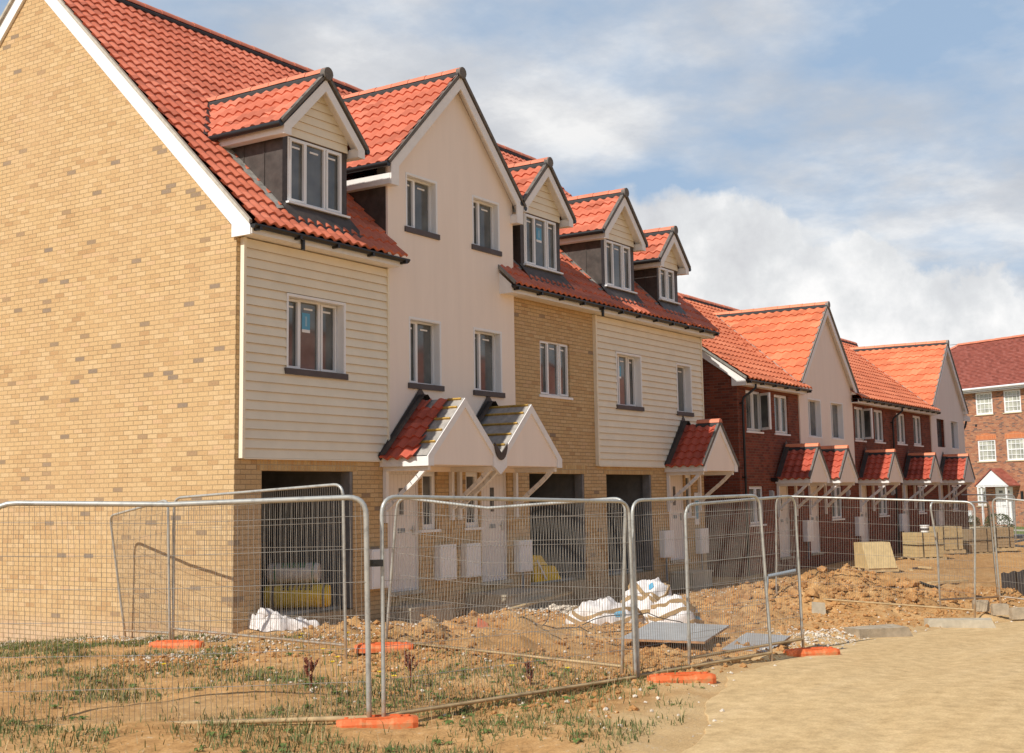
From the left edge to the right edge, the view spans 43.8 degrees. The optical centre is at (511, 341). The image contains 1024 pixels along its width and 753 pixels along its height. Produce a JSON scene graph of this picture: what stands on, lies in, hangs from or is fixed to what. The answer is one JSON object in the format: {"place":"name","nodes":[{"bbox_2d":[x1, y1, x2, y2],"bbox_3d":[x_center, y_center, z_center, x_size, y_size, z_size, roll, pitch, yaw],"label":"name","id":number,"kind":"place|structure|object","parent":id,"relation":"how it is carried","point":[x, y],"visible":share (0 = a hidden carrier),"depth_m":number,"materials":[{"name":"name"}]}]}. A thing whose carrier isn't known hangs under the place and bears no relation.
{"place":"outdoors","nodes":[
{"label":"outdoors","id":0,"kind":"place"},
{"bbox_2d":[0,538,1023,752],"bbox_3d":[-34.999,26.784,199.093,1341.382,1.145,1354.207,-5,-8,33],"label":"ground","id":1,"kind":"structure","parent":0,"point":[668,737],"depth_m":13.26,"materials":[{"name":"brown soil"}]},
{"bbox_2d":[110,500,170,639],"bbox_3d":[-5.477,3.401,18.720,0.337,2.125,2.630,3,-8,-31],"label":"fence","id":2,"kind":"object","parent":1,"relation":"on","point":[166,625],"visible":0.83,"depth_m":18.64,"materials":[{"name":"metal"}]},
{"bbox_2d":[149,640,204,648],"bbox_3d":[-4.542,4.106,17.263,0.720,0.112,0.230,-2,-7,5],"label":"fence block","id":3,"kind":"object","parent":1,"relation":"on","point":[176,644],"depth_m":17.18,"materials":[{"name":"orange plastic"}]},
{"bbox_2d":[0,495,371,725],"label":"fence","id":4,"kind":"object","parent":1,"relation":"on","point":[307,499],"visible":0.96,"depth_m":11.34,"materials":[{"name":"metal"}]},
{"bbox_2d":[172,483,346,658],"bbox_3d":[-3.399,2.960,16.660,3.716,2.134,0.200,-7,-9,40],"label":"fence","id":5,"kind":"object","parent":1,"relation":"on","point":[322,642],"visible":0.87,"depth_m":16.52,"materials":[{"name":"metal"}]},
{"bbox_2d":[250,608,319,631],"bbox_3d":[-3.419,4.281,18.976,1.140,0.642,0.316,1,-7,-13],"label":"plastic sheet","id":6,"kind":"object","parent":1,"relation":"on","point":[287,623],"visible":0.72,"depth_m":18.91,"materials":[{"name":"plastic"}]},
{"bbox_2d":[302,657,319,686],"bbox_3d":[-2.069,3.422,13.185,0.172,0.311,0.154,2,-8,-25],"label":"dock plant","id":7,"kind":"object","parent":1,"relation":"on","point":[312,667],"visible":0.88,"depth_m":13.19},
{"bbox_2d":[0,626,696,752],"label":"dead stalks","id":8,"kind":"object","parent":1,"relation":"on","point":[524,717],"visible":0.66,"depth_m":12.64,"materials":[{"name":"plant"}]},
{"bbox_2d":[0,627,700,752],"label":"rough grass","id":9,"kind":"structure","parent":1,"relation":"on","point":[127,697],"depth_m":12.65,"materials":[{"name":"plant"}]},
{"bbox_2d":[0,636,704,752],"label":"broadleaf weeds","id":10,"kind":"object","parent":1,"relation":"on","point":[575,740],"visible":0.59,"depth_m":12.77,"materials":[{"name":"green plant"}]},
{"bbox_2d":[0,0,739,641],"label":"terraced house block","id":11,"kind":"structure","parent":1,"relation":"on","point":[228,264],"depth_m":21.89,"materials":[{"name":"brick"}]},
{"bbox_2d":[264,584,330,608],"bbox_3d":[-3.465,4.119,20.594,1.037,0.383,0.383,-1,-7,-1],"label":"insulation roll","id":12,"kind":"object","parent":11,"relation":"in","point":[273,596],"visible":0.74,"depth_m":20.44,"materials":[{"name":"plastic"}]},
{"bbox_2d":[268,562,320,583],"bbox_3d":[-3.547,3.768,20.723,0.827,0.342,0.342,-1,-7,1],"label":"insulation roll","id":13,"kind":"object","parent":12,"relation":"on","point":[278,578],"visible":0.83,"depth_m":20.59,"materials":[{"name":"plastic"}]},
{"bbox_2d":[284,293,347,379],"bbox_3d":[-3.248,-0.057,20.713,0.260,1.290,1.490,-5,-8,33],"label":"window","id":14,"kind":"structure","parent":11,"relation":"in","point":[316,327],"depth_m":20.88,"materials":[{"name":"white plastic"}]},
{"bbox_2d":[387,471,423,596],"bbox_3d":[-1.903,3.341,22.266,0.180,2.135,1.010,-5,-8,33],"label":"front door","id":15,"kind":"structure","parent":11,"relation":"in","point":[398,480],"depth_m":22.35,"materials":[{"name":"white plastic"}]},
{"bbox_2d":[404,172,439,239],"bbox_3d":[-1.724,-2.470,23.404,0.230,1.100,1.030,-5,-8,33],"label":"window","id":16,"kind":"structure","parent":11,"relation":"in","point":[421,193],"depth_m":23.58,"materials":[{"name":"white plastic"}]},
{"bbox_2d":[408,316,444,391],"bbox_3d":[-1.642,0.242,23.140,0.260,1.290,1.040,-5,-8,33],"label":"window","id":17,"kind":"structure","parent":11,"relation":"in","point":[425,364],"depth_m":23.35,"materials":[{"name":"white plastic"}]},
{"bbox_2d":[419,472,440,532],"bbox_3d":[-1.516,2.886,22.946,0.160,1.090,0.580,-5,-8,33],"label":"window","id":18,"kind":"structure","parent":11,"relation":"in","point":[428,483],"depth_m":23.03,"materials":[{"name":"white plastic"}]},
{"bbox_2d":[464,472,483,529],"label":"window","id":19,"kind":"structure","parent":11,"relation":"in","point":[471,477],"depth_m":24.14,"materials":[{"name":"white plastic"}]},
{"bbox_2d":[471,195,501,256],"bbox_3d":[-0.579,-2.269,25.135,0.230,1.080,1.020,-5,-8,33],"label":"window","id":20,"kind":"structure","parent":11,"relation":"in","point":[485,213],"depth_m":25.32,"materials":[{"name":"white plastic"}]},
{"bbox_2d":[473,327,504,397],"bbox_3d":[-0.536,0.427,24.815,0.260,1.310,1.050,-5,-8,33],"label":"window","id":21,"kind":"structure","parent":11,"relation":"in","point":[488,381],"depth_m":25.04,"materials":[{"name":"white plastic"}]},
{"bbox_2d":[481,472,512,585],"bbox_3d":[-0.344,3.602,24.626,0.180,2.135,1.010,-5,-8,33],"label":"front door","id":22,"kind":"structure","parent":11,"relation":"in","point":[496,487],"depth_m":24.71,"materials":[{"name":"white plastic"}]},
{"bbox_2d":[531,555,560,581],"bbox_3d":[0.501,4.712,26.683,0.641,0.580,1.100,-5,-8,33],"label":"insulation pack","id":23,"kind":"object","parent":11,"relation":"in","point":[545,569],"visible":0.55,"depth_m":26.43,"materials":[{"name":"yellow plastic"}]},
{"bbox_2d":[539,340,572,399],"bbox_3d":[0.880,0.610,26.976,0.150,1.200,1.350,-5,-8,33],"label":"window","id":24,"kind":"structure","parent":11,"relation":"in","point":[553,356],"depth_m":27.07,"materials":[{"name":"white plastic"}]},
{"bbox_2d":[615,351,644,410],"bbox_3d":[2.643,0.944,29.632,0.260,1.320,1.320,-5,-8,33],"label":"window","id":25,"kind":"structure","parent":11,"relation":"in","point":[628,366],"depth_m":29.87,"materials":[{"name":"white plastic"}]},
{"bbox_2d":[669,475,689,562],"bbox_3d":[4.037,4.335,31.261,0.180,2.135,0.980,-5,-8,33],"label":"front door","id":26,"kind":"structure","parent":11,"relation":"in","point":[676,480],"depth_m":31.41,"materials":[{"name":"white glass"}]},
{"bbox_2d":[676,363,693,416],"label":"window","id":27,"kind":"structure","parent":11,"relation":"in","point":[684,378],"depth_m":32.33,"materials":[{"name":"white plastic"}]},
{"bbox_2d":[685,475,695,517],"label":"window","id":28,"kind":"structure","parent":11,"relation":"in","point":[687,477],"depth_m":32.02,"materials":[{"name":"white plastic"}]},
{"bbox_2d":[670,570,712,589],"bbox_3d":[4.372,5.783,30.928,0.610,0.410,1.140,-5,-8,33],"label":"door step","id":29,"kind":"object","parent":11,"relation":"attached to","point":[679,581],"depth_m":30.55,"materials":[{"name":"concrete"}]},
{"bbox_2d":[694,493,699,524],"bbox_3d":[4.668,4.220,32.163,0.010,0.800,0.250,-5,-8,33],"label":"notice board","id":30,"kind":"object","parent":11,"relation":"attached to","point":[696,512],"visible":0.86,"depth_m":32.13,"materials":[{"name":"white plastic"}]},
{"bbox_2d":[336,714,417,728],"bbox_3d":[-1.199,3.382,11.321,0.720,0.112,0.230,0,-7,-9],"label":"fence block","id":31,"kind":"object","parent":1,"relation":"on","point":[398,721],"depth_m":11.24,"materials":[{"name":"orange plastic"}]},
{"bbox_2d":[354,642,413,652],"bbox_3d":[-1.579,3.777,15.740,0.720,0.112,0.230,-1,-7,-2],"label":"fence block","id":32,"kind":"object","parent":1,"relation":"on","point":[375,647],"depth_m":15.65,"materials":[{"name":"orange plastic"}]},
{"bbox_2d":[403,652,419,683],"bbox_3d":[-1.092,3.480,13.500,0.193,0.382,0.200,3,-8,-32],"label":"dock plant","id":33,"kind":"object","parent":1,"relation":"on","point":[408,663],"visible":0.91,"depth_m":13.49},
{"bbox_2d":[385,602,453,623],"bbox_3d":[-1.576,4.773,21.970,0.560,0.450,1.240,-5,-8,33],"label":"door step","id":34,"kind":"object","parent":1,"relation":"on","point":[437,615],"depth_m":21.72,"materials":[{"name":"concrete"}]},
{"bbox_2d":[477,618,487,627],"bbox_3d":[-0.400,3.927,17.518,0.200,0.250,0.076,0,-7,-5],"label":"loose brick","id":35,"kind":"object","parent":1,"relation":"on","point":[480,622],"visible":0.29,"depth_m":17.50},
{"bbox_2d":[385,497,626,673],"bbox_3d":[-0.171,2.887,15.251,3.650,2.073,0.138,-6,-8,35],"label":"fence","id":36,"kind":"object","parent":1,"relation":"on","point":[613,664],"visible":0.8,"depth_m":15.19,"materials":[{"name":"metal"}]},
{"bbox_2d":[380,495,636,716],"bbox_3d":[0.070,2.587,12.693,3.502,2.141,0.072,6,-10,-44],"label":"fence","id":37,"kind":"object","parent":1,"relation":"on","point":[497,697],"visible":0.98,"depth_m":12.52,"materials":[{"name":"metal"}]},
{"bbox_2d":[370,559,382,566],"bbox_3d":[-1.228,2.001,11.503,0.120,0.060,0.110,1,-7,-17],"label":"fence clamp","id":38,"kind":"object","parent":37,"relation":"attached to","point":[376,563],"visible":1,"depth_m":11.47,"materials":[{"name":"black plastic"}]},
{"bbox_2d":[465,588,551,614],"bbox_3d":[-0.031,4.964,23.998,0.910,0.510,1.640,-5,-8,33],"label":"door step","id":39,"kind":"object","parent":1,"relation":"on","point":[543,592],"depth_m":23.51,"materials":[{"name":"concrete"}]},
{"bbox_2d":[0,565,1019,736],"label":"stone chippings","id":40,"kind":"object","parent":1,"relation":"on","point":[817,634],"visible":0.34,"depth_m":18.15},
{"bbox_2d":[524,662,534,684],"bbox_3d":[0.188,3.570,13.719,0.101,0.265,0.140,-2,-7,5],"label":"dock plant","id":41,"kind":"object","parent":1,"relation":"on","point":[528,666],"visible":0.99,"depth_m":13.71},
{"bbox_2d":[511,591,571,609],"bbox_3d":[0.485,4.806,23.553,0.120,0.040,3.000,-4,-6,25],"label":"plank","id":42,"kind":"object","parent":1,"relation":"on","point":[551,597],"visible":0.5,"depth_m":23.79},
{"bbox_2d":[98,563,1022,718],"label":"soil clods","id":43,"kind":"object","parent":1,"relation":"on","point":[813,592],"visible":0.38,"depth_m":17.30,"materials":[{"name":"soil"}]},
{"bbox_2d":[525,596,631,633],"bbox_3d":[1.297,3.962,18.350,2.431,0.691,0.206,3,-8,-28],"label":"cable coil","id":44,"kind":"object","parent":1,"relation":"on","point":[567,627],"visible":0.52,"depth_m":17.98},
{"bbox_2d":[566,596,642,624],"bbox_3d":[1.482,4.317,20.366,1.254,0.471,0.736,0,-7,-7],"label":"bulk bag","id":45,"kind":"object","parent":1,"relation":"on","point":[598,607],"visible":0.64,"depth_m":20.15,"materials":[{"name":"fabric"}]},
{"bbox_2d":[578,613,682,626],"bbox_3d":[1.900,4.261,19.310,1.974,0.299,0.014,0,-7,-4],"label":"cable coil","id":46,"kind":"object","parent":1,"relation":"on","point":[629,614],"visible":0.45,"depth_m":19.31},
{"bbox_2d":[621,577,671,623],"bbox_3d":[2.248,4.254,20.819,1.088,0.784,0.847,0,-7,-7],"label":"bulk bag","id":47,"kind":"object","parent":1,"relation":"on","point":[651,589],"visible":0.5,"depth_m":20.64,"materials":[{"name":"fabric"}]},
{"bbox_2d":[619,622,729,643],"bbox_3d":[2.301,4.061,17.804,1.150,0.080,1.950,-3,-7,19],"label":"board","id":48,"kind":"object","parent":1,"relation":"on","point":[676,627],"visible":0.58,"depth_m":17.65,"materials":[{"name":"grey wood"}]},
{"bbox_2d":[645,594,703,623],"bbox_3d":[2.571,4.316,20.256,0.971,0.591,0.786,-1,-7,3],"label":"bulk bag","id":49,"kind":"object","parent":1,"relation":"on","point":[679,601],"visible":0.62,"depth_m":20.03,"materials":[{"name":"fabric"}]},
{"bbox_2d":[647,671,715,683],"bbox_3d":[1.802,3.582,13.553,0.720,0.112,0.230,0,-7,-11],"label":"fence block","id":50,"kind":"object","parent":1,"relation":"on","point":[701,677],"depth_m":13.48,"materials":[{"name":"orange plastic"}]},
{"bbox_2d":[631,494,772,678],"bbox_3d":[2.234,2.841,14.853,2.574,2.088,0.121,6,-10,-44],"label":"fence","id":51,"kind":"object","parent":1,"relation":"on","point":[706,663],"visible":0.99,"depth_m":14.79,"materials":[{"name":"metal"}]},
{"bbox_2d":[684,495,804,664],"bbox_3d":[2.988,3.008,16.190,0.050,2.074,2.655,-7,-9,43],"label":"fence","id":52,"kind":"object","parent":1,"relation":"on","point":[801,639],"visible":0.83,"depth_m":16.18,"materials":[{"name":"metal"}]},
{"bbox_2d":[721,633,790,652],"bbox_3d":[3.319,4.082,17.250,0.620,0.080,1.750,-4,-7,21],"label":"board","id":53,"kind":"object","parent":1,"relation":"on","point":[746,635],"visible":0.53,"depth_m":17.37,"materials":[{"name":"grey wood"}]},
{"bbox_2d":[767,569,795,584],"bbox_3d":[5.073,4.489,24.019,0.578,0.395,0.070,-1,-7,2],"label":"plastic pipe","id":54,"kind":"object","parent":1,"relation":"in","point":[783,573],"visible":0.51,"depth_m":24.00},
{"bbox_2d":[783,646,839,656],"bbox_3d":[3.839,3.979,16.316,0.720,0.112,0.230,1,-7,-15],"label":"fence block","id":55,"kind":"object","parent":1,"relation":"on","point":[807,651],"depth_m":16.24,"materials":[{"name":"orange plastic"}]},
{"bbox_2d":[812,602,825,614],"bbox_3d":[5.617,4.891,23.345,0.262,0.220,0.213,-3,-7,13],"label":"stone slab","id":56,"kind":"object","parent":1,"relation":"on","point":[818,607],"depth_m":23.25,"materials":[{"name":"stone"}]},
{"bbox_2d":[678,292,975,576],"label":"terraced house block","id":57,"kind":"structure","parent":1,"relation":"on","point":[803,400],"depth_m":41.03,"materials":[{"name":"red brick"}]},
{"bbox_2d":[745,390,763,433],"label":"window","id":58,"kind":"structure","parent":57,"relation":"in","point":[752,400],"depth_m":35.86,"materials":[{"name":"white plastic"}]},
{"bbox_2d":[749,486,766,526],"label":"window","id":59,"kind":"structure","parent":57,"relation":"in","point":[756,490],"depth_m":35.47,"materials":[{"name":"white plastic"}]},
{"bbox_2d":[774,394,790,435],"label":"window","id":60,"kind":"structure","parent":57,"relation":"in","point":[779,401],"depth_m":37.58,"materials":[{"name":"white plastic"}]},
{"bbox_2d":[779,486,794,559],"bbox_3d":[7.918,5.254,37.099,0.180,2.130,1.030,-5,-8,33],"label":"front door","id":61,"kind":"structure","parent":57,"relation":"in","point":[783,489],"depth_m":37.23,"materials":[{"name":"white glass"}]},
{"bbox_2d":[807,398,822,438],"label":"window","id":62,"kind":"structure","parent":57,"relation":"in","point":[814,405],"depth_m":40.16,"materials":[{"name":"white plastic"}]},
{"bbox_2d":[810,486,823,555],"bbox_3d":[9.295,5.485,39.185,0.180,2.130,1.010,-5,-8,33],"label":"front door","id":63,"kind":"structure","parent":57,"relation":"in","point":[814,544],"depth_m":39.33,"materials":[{"name":"white glass"}]},
{"bbox_2d":[830,401,844,439],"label":"window","id":64,"kind":"structure","parent":57,"relation":"in","point":[836,409],"depth_m":41.90,"materials":[{"name":"white plastic"}]},
{"bbox_2d":[831,486,844,520],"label":"window","id":65,"kind":"structure","parent":57,"relation":"in","point":[838,509],"depth_m":41.07,"materials":[{"name":"white plastic"}]},
{"bbox_2d":[854,407,866,441],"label":"window","id":66,"kind":"structure","parent":57,"relation":"in","point":[858,417],"depth_m":43.51,"materials":[{"name":"white plastic"}]},
{"bbox_2d":[859,486,868,541],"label":"front door","id":67,"kind":"structure","parent":57,"relation":"in","point":[864,493],"depth_m":43.44,"materials":[{"name":"white glass"}]},
{"bbox_2d":[874,410,885,443],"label":"window","id":68,"kind":"structure","parent":57,"relation":"in","point":[878,427],"depth_m":45.33,"materials":[{"name":"white plastic"}]},
{"bbox_2d":[878,485,889,516],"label":"window","id":69,"kind":"structure","parent":57,"relation":"in","point":[883,491],"depth_m":45.03,"materials":[{"name":"white plastic"}]},
{"bbox_2d":[896,413,907,445],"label":"window","id":70,"kind":"structure","parent":57,"relation":"in","point":[900,418],"depth_m":47.54,"materials":[{"name":"white plastic"}]},
{"bbox_2d":[902,484,909,531],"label":"front door","id":71,"kind":"structure","parent":57,"relation":"in","point":[904,510],"depth_m":47.49,"materials":[{"name":"white glass"}]},
{"bbox_2d":[913,416,923,446],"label":"window","id":72,"kind":"structure","parent":57,"relation":"in","point":[916,419],"depth_m":49.34,"materials":[{"name":"white plastic"}]},
{"bbox_2d":[917,485,926,513],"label":"window","id":73,"kind":"structure","parent":57,"relation":"in","point":[921,504],"depth_m":49.02,"materials":[{"name":"white plastic"}]},
{"bbox_2d":[936,419,941,446],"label":"window","id":74,"kind":"structure","parent":57,"relation":"in","point":[939,435],"depth_m":52.36,"materials":[{"name":"glass"}]},
{"bbox_2d":[938,485,943,524],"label":"front door","id":75,"kind":"structure","parent":57,"relation":"in","point":[940,508],"depth_m":51.65,"materials":[{"name":"white glass"}]},
{"bbox_2d":[950,420,959,449],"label":"window","id":76,"kind":"structure","parent":57,"relation":"in","point":[954,424],"depth_m":54.16,"materials":[{"name":"white plastic"}]},
{"bbox_2d":[952,485,957,511],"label":"window","id":77,"kind":"structure","parent":57,"relation":"in","point":[955,505],"depth_m":53.23,"materials":[{"name":"white plastic"}]},
{"bbox_2d":[775,495,975,617],"bbox_3d":[6.604,3.927,23.402,3.789,2.235,0.273,-5,-8,30],"label":"fence","id":78,"kind":"object","parent":1,"relation":"on","point":[912,557],"visible":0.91,"depth_m":23.19,"materials":[{"name":"metal"}]},
{"bbox_2d":[852,566,898,571],"bbox_3d":[9.934,6.221,34.848,0.970,0.120,0.852,1,-7,-12],"label":"pallet","id":79,"kind":"object","parent":1,"relation":"on","point":[880,569],"visible":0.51,"depth_m":34.47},
{"bbox_2d":[854,541,896,568],"bbox_3d":[9.940,5.838,34.846,0.844,0.680,0.800,1,-7,-12],"label":"block pack","id":80,"kind":"object","parent":79,"relation":"on","point":[872,561],"visible":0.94,"depth_m":34.67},
{"bbox_2d":[844,624,912,638],"bbox_3d":[5.481,4.349,19.053,0.990,0.170,0.395,2,-7,-22],"label":"stone slab","id":81,"kind":"object","parent":1,"relation":"on","point":[878,631],"depth_m":18.91,"materials":[{"name":"stone"}]},
{"bbox_2d":[901,557,946,560],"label":"pallet","id":82,"kind":"object","parent":1,"relation":"on","point":[923,558],"visible":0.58,"depth_m":41.22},
{"bbox_2d":[902,532,943,556],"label":"block pack","id":83,"kind":"object","parent":82,"relation":"on","point":[918,543],"visible":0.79,"depth_m":41.26,"materials":[{"name":"concrete"}]},
{"bbox_2d":[919,525,928,531],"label":"plastic tub","id":84,"kind":"object","parent":83,"relation":"on","point":[926,528],"visible":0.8,"depth_m":41.50,"materials":[{"name":"plastic"}]},
{"bbox_2d":[927,580,968,583],"bbox_3d":[10.328,5.694,30.194,1.200,0.040,0.140,3,-8,-27],"label":"plank","id":85,"kind":"object","parent":1,"relation":"on","point":[936,582],"visible":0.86,"depth_m":30.12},
{"bbox_2d":[919,581,981,596],"bbox_3d":[8.815,5.038,25.826,1.486,0.378,0.060,0,-7,-7],"label":"drain hose","id":86,"kind":"object","parent":1,"relation":"on","point":[926,584],"visible":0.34,"depth_m":25.77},
{"bbox_2d":[945,549,964,553],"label":"pallet","id":87,"kind":"object","parent":1,"relation":"on","point":[956,551],"visible":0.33,"depth_m":43.49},
{"bbox_2d":[930,525,962,549],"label":"block pack","id":88,"kind":"object","parent":87,"relation":"on","point":[959,544],"visible":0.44,"depth_m":43.55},
{"bbox_2d":[930,501,998,606],"bbox_3d":[8.725,4.112,24.497,0.079,2.099,2.988,-7,-9,42],"label":"fence","id":89,"kind":"object","parent":1,"relation":"on","point":[969,565],"visible":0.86,"depth_m":24.54,"materials":[{"name":"metal"}]},
{"bbox_2d":[972,600,989,610],"bbox_3d":[8.426,4.750,22.901,0.280,0.190,0.160,-2,-7,11],"label":"kerb stone","id":90,"kind":"object","parent":1,"relation":"on","point":[982,605],"visible":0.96,"depth_m":22.82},
{"bbox_2d":[950,334,1023,526],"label":"brick house","id":91,"kind":"structure","parent":1,"relation":"on","point":[990,372],"depth_m":72.86,"materials":[{"name":"red brick"}]},
{"bbox_2d":[977,487,987,506],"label":"window","id":92,"kind":"structure","parent":91,"relation":"in","point":[978,488],"depth_m":73.23,"materials":[{"name":"white plastic"}]},
{"bbox_2d":[975,392,993,415],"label":"window","id":93,"kind":"structure","parent":91,"relation":"in","point":[984,406],"depth_m":73.27,"materials":[{"name":"white plastic"}]},
{"bbox_2d":[977,440,996,462],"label":"window","id":94,"kind":"structure","parent":91,"relation":"in","point":[986,448],"depth_m":72.95,"materials":[{"name":"white plastic"}]},
{"bbox_2d":[995,487,1014,524],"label":"front door","id":95,"kind":"structure","parent":91,"relation":"in","point":[998,490],"depth_m":71.73,"materials":[{"name":"white plastic"}]},
{"bbox_2d":[1003,389,1021,413],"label":"window","id":96,"kind":"structure","parent":91,"relation":"in","point":[1012,399],"depth_m":71.54,"materials":[{"name":"white plastic"}]},
{"bbox_2d":[1006,438,1023,460],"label":"window","id":97,"kind":"structure","parent":91,"relation":"in","point":[1015,446],"depth_m":71.21,"materials":[{"name":"white plastic"}]},
{"bbox_2d":[961,494,1016,541],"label":"fence","id":98,"kind":"object","parent":1,"relation":"on","point":[997,511],"visible":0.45,"depth_m":53.99,"materials":[{"name":"metal"}]},
{"bbox_2d":[990,604,1008,614],"bbox_3d":[8.664,4.757,22.622,0.280,0.190,0.160,-2,-7,6],"label":"kerb stone","id":99,"kind":"object","parent":1,"relation":"on","point":[999,609],"visible":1,"depth_m":22.55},
{"bbox_2d":[994,547,1017,550],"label":"pallet","id":100,"kind":"object","parent":1,"relation":"on","point":[1007,548],"visible":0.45,"depth_m":45.42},
{"bbox_2d":[976,526,1014,547],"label":"block pack","id":101,"kind":"object","parent":100,"relation":"on","point":[1004,535],"visible":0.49,"depth_m":45.45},
{"bbox_2d":[992,497,1023,603],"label":"fence","id":102,"kind":"object","parent":1,"relation":"on","point":[996,553],"visible":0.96,"depth_m":24.89,"materials":[{"name":"metal"}]},
{"bbox_2d":[1001,570,1023,595],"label":"plastic barrier","id":103,"kind":"object","parent":1,"relation":"on","point":[1018,579],"visible":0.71,"depth_m":26.40,"materials":[{"name":"plastic"}]},
{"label":"pallet","id":104,"kind":"object","parent":1,"relation":"on","visible":0},
{"bbox_2d":[961,528,992,551],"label":"block pack","id":105,"kind":"object","parent":104,"relation":"on","point":[979,539],"visible":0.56,"depth_m":44.32,"materials":[{"name":"concrete"}]},
{"bbox_2d":[0,0,1023,347],"label":"sky","id":106,"kind":"structure","parent":0,"point":[865,158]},
{"bbox_2d":[682,619,1023,752],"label":"road","id":107,"kind":"structure","parent":0,"point":[952,690],"depth_m":12.29,"materials":[{"name":"sand"}]},
{"bbox_2d":[924,618,995,627],"bbox_3d":[7.313,4.621,20.860,1.148,0.160,0.233,-2,-7,5],"label":"stone slab","id":108,"kind":"object","parent":107,"relation":"on","point":[962,622],"depth_m":20.76,"materials":[{"name":"stone"}]},
{"bbox_2d":[1009,607,1023,618],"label":"kerb stone","id":109,"kind":"object","parent":107,"relation":"on","point":[1016,612],"visible":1,"depth_m":22.26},
{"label":"lawn","id":110,"kind":"structure","parent":0,"visible":0},
{"bbox_2d":[969,515,980,526],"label":"bush","id":111,"kind":"object","parent":110,"relation":"on","point":[973,519],"visible":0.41,"depth_m":71.94,"materials":[{"name":"green plant"}]},
{"bbox_2d":[983,513,1013,526],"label":"bush","id":112,"kind":"object","parent":110,"relation":"on","point":[1007,517],"visible":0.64,"depth_m":68.48,"materials":[{"name":"green plant"}]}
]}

